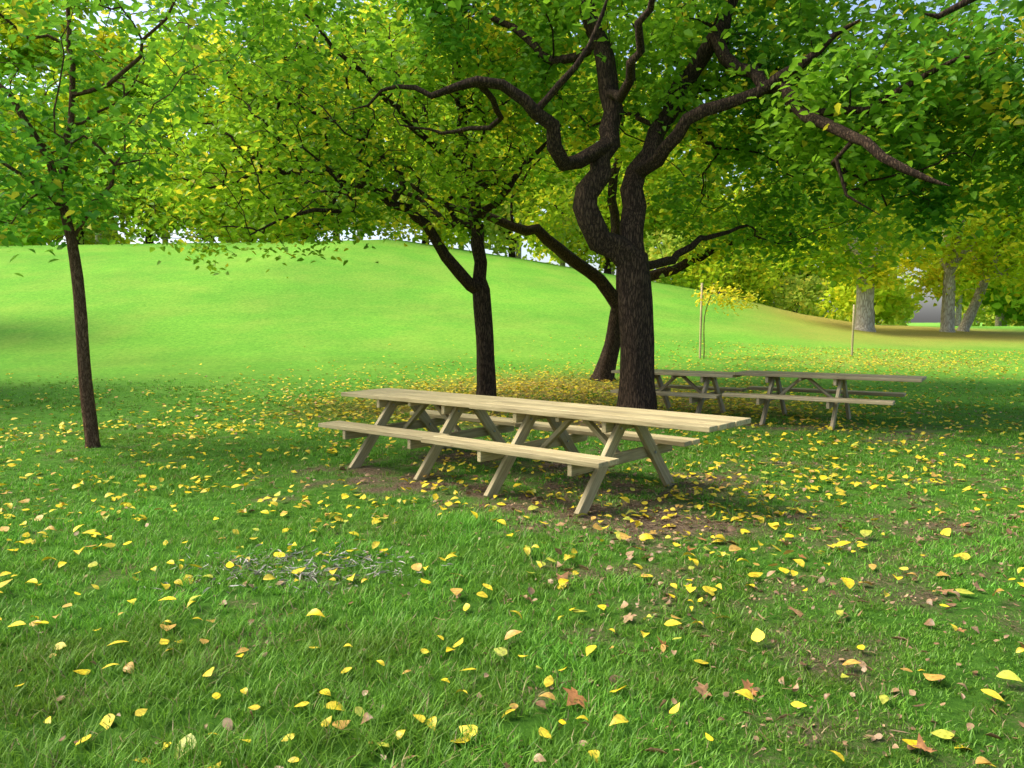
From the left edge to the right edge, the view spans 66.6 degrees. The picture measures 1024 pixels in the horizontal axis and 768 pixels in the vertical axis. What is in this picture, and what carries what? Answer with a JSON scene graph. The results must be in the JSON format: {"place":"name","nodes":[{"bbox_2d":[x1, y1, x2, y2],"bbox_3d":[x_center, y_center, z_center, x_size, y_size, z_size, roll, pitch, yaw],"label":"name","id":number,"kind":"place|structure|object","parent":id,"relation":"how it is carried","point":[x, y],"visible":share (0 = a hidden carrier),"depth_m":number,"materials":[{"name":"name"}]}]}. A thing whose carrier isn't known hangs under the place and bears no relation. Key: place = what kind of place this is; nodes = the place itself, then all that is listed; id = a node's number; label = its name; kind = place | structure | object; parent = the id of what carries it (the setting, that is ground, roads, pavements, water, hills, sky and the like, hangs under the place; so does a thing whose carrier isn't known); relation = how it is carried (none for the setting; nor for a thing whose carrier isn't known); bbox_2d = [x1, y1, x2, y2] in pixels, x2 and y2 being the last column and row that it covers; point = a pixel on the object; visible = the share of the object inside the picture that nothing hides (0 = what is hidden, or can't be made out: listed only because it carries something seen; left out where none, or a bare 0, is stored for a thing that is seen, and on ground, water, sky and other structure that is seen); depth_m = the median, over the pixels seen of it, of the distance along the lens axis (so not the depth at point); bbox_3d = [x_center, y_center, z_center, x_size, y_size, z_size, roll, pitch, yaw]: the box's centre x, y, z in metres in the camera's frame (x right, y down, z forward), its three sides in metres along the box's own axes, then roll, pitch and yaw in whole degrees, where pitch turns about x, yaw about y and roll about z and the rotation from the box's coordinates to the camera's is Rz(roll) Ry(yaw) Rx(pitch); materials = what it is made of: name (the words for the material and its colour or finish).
{"place":"outdoors","nodes":[
{"label":"outdoors","id":0,"kind":"place"},
{"bbox_2d":[0,239,1023,767],"bbox_3d":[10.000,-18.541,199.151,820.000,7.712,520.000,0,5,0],"label":"lawn ground","id":1,"kind":"structure","parent":0,"point":[408,307],"depth_m":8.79,"materials":[{"name":"green plant"}]},
{"bbox_2d":[0,0,93,197],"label":"park tree","id":2,"kind":"object","parent":1,"relation":"on","point":[54,57],"visible":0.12,"depth_m":60.26,"materials":[{"name":"green plant"}]},
{"bbox_2d":[0,0,175,244],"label":"park tree","id":3,"kind":"object","parent":1,"relation":"on","point":[20,41],"visible":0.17,"depth_m":59.96,"materials":[{"name":"green plant"}]},
{"bbox_2d":[21,28,228,243],"bbox_3d":[-28.852,-19.751,60.209,16.294,18.498,14.668,0,5,0],"label":"park tree","id":4,"kind":"object","parent":1,"relation":"on","point":[132,93],"visible":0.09,"depth_m":58.97,"materials":[{"name":"green plant"}]},
{"bbox_2d":[0,0,263,447],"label":"young tree","id":5,"kind":"object","parent":1,"relation":"on","point":[58,204],"visible":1,"depth_m":9.41,"materials":[{"name":"green plant"}]},
{"bbox_2d":[118,9,315,241],"bbox_3d":[-21.634,-18.974,60.972,15.488,17.306,17.150,-3,6,-32],"label":"park tree","id":6,"kind":"object","parent":1,"relation":"on","point":[170,52],"visible":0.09,"depth_m":56.51,"materials":[{"name":"green plant"}]},
{"bbox_2d":[241,0,411,241],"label":"park tree","id":7,"kind":"object","parent":1,"relation":"on","point":[305,235],"visible":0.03,"depth_m":60.63,"materials":[{"name":"green plant"}]},
{"bbox_2d":[80,0,634,395],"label":"medium shade tree","id":8,"kind":"object","parent":1,"relation":"on","point":[362,144],"visible":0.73,"depth_m":13.75,"materials":[{"name":"green plant"}]},
{"bbox_2d":[318,388,522,480],"bbox_3d":[-0.930,0.535,8.749,2.140,0.823,1.682,4,6,38],"label":"picnic table","id":9,"kind":"object","parent":1,"relation":"on","point":[451,408],"visible":0.74,"depth_m":8.54,"materials":[{"name":"grey wood"}]},
{"bbox_2d":[355,64,510,243],"bbox_3d":[-5.890,-19.094,63.849,14.405,16.159,16.364,0,5,0],"label":"park tree","id":10,"kind":"object","parent":1,"relation":"on","point":[425,199],"visible":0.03,"depth_m":60.15,"materials":[{"name":"green plant"}]},
{"bbox_2d":[410,32,587,257],"bbox_3d":[1.062,-20.374,64.461,16.545,20.800,16.349,4,6,44],"label":"park tree","id":11,"kind":"object","parent":1,"relation":"on","point":[538,189],"visible":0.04,"depth_m":62.71,"materials":[{"name":"green plant"}]},
{"bbox_2d":[0,22,1023,325],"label":"distant trees","id":12,"kind":"object","parent":1,"relation":"on","point":[894,308],"visible":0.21,"depth_m":59.68,"materials":[{"name":"green plant"}]},
{"bbox_2d":[0,334,1023,767],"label":"fallen leaves","id":13,"kind":"object","parent":1,"relation":"on","point":[746,690],"visible":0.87,"depth_m":6.18,"materials":[{"name":"yellow plant"}]},
{"bbox_2d":[421,398,750,515],"bbox_3d":[0.723,0.644,7.189,2.754,0.826,1.682,4,6,40],"label":"picnic table","id":14,"kind":"object","parent":1,"relation":"on","point":[612,433],"visible":0.94,"depth_m":7.04,"materials":[{"name":"grey wood"}]},
{"bbox_2d":[193,0,1023,409],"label":"shade tree","id":15,"kind":"object","parent":1,"relation":"on","point":[821,70],"visible":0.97,"depth_m":11.63,"materials":[{"name":"green plant"}]},
{"bbox_2d":[548,61,726,273],"bbox_3d":[8.697,-18.447,65.060,14.909,19.558,16.658,-3,6,-36],"label":"park tree","id":16,"kind":"object","parent":1,"relation":"on","point":[674,170],"visible":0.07,"depth_m":63.93,"materials":[{"name":"green plant"}]},
{"bbox_2d":[332,0,1008,381],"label":"leaning shade tree","id":17,"kind":"object","parent":1,"relation":"on","point":[890,244],"visible":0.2,"depth_m":19.05,"materials":[{"name":"green plant"}]},
{"bbox_2d":[610,369,746,413],"bbox_3d":[2.827,0.196,13.357,2.140,0.824,1.682,3,6,33],"label":"picnic table","id":18,"kind":"object","parent":1,"relation":"on","point":[699,397],"visible":0.66,"depth_m":13.09,"materials":[{"name":"grey"}]},
{"bbox_2d":[699,283,702,358],"bbox_3d":[6.521,-2.126,26.916,0.092,2.702,0.076,0,5,0],"label":"wooden stake","id":19,"kind":"object","parent":1,"relation":"on","point":[700,332],"visible":0.86,"depth_m":26.89,"materials":[{"name":"beige wood"}]},
{"bbox_2d":[634,75,799,304],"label":"park tree","id":20,"kind":"object","parent":1,"relation":"on","point":[691,142],"visible":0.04,"depth_m":65.55,"materials":[{"name":"green plant"}]},
{"bbox_2d":[691,281,764,357],"bbox_3d":[7.450,-2.161,26.950,2.449,2.809,1.466,0,5,0],"label":"sapling","id":21,"kind":"object","parent":1,"relation":"on","point":[726,296],"visible":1,"depth_m":26.91,"materials":[{"name":"yellow plant"}]},
{"bbox_2d":[733,150,847,312],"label":"park tree","id":22,"kind":"object","parent":1,"relation":"on","point":[807,274],"visible":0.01,"depth_m":70.63,"materials":[{"name":"green plant"}]},
{"bbox_2d":[722,370,926,429],"bbox_3d":[4.836,0.259,12.072,2.713,0.826,1.682,3,6,32],"label":"picnic table","id":23,"kind":"object","parent":1,"relation":"on","point":[839,381],"visible":0.95,"depth_m":11.96,"materials":[{"name":"grey"}]},
{"bbox_2d":[851,305,854,355],"bbox_3d":[12.655,-1.942,28.938,0.092,2.002,0.076,0,5,0],"label":"wooden stake","id":24,"kind":"object","parent":1,"relation":"on","point":[853,321],"visible":0.86,"depth_m":28.91,"materials":[{"name":"beige wood"}]},
{"bbox_2d":[744,78,1017,331],"bbox_3d":[20.129,-9.980,44.981,14.630,14.036,12.926,0,5,0],"label":"plane tree","id":25,"kind":"object","parent":1,"relation":"on","point":[864,318],"visible":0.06,"depth_m":44.40,"materials":[{"name":"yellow plant"}]},
{"bbox_2d":[876,43,1023,331],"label":"plane tree","id":26,"kind":"object","parent":1,"relation":"on","point":[949,260],"visible":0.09,"depth_m":47.48,"materials":[{"name":"green plant"}]},
{"bbox_2d":[905,156,1023,331],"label":"plane tree","id":27,"kind":"object","parent":1,"relation":"on","point":[1003,259],"visible":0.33,"depth_m":46.53,"materials":[{"name":"green plant"}]},
{"bbox_2d":[924,0,1023,94],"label":"side shade tree","id":28,"kind":"object","parent":1,"relation":"on","point":[1018,5],"visible":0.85,"depth_m":8.70,"materials":[{"name":"green plant"}]},
{"bbox_2d":[0,0,1023,322],"label":"sky","id":29,"kind":"structure","parent":0,"point":[928,313],"materials":[{"name":"white"}]}
]}

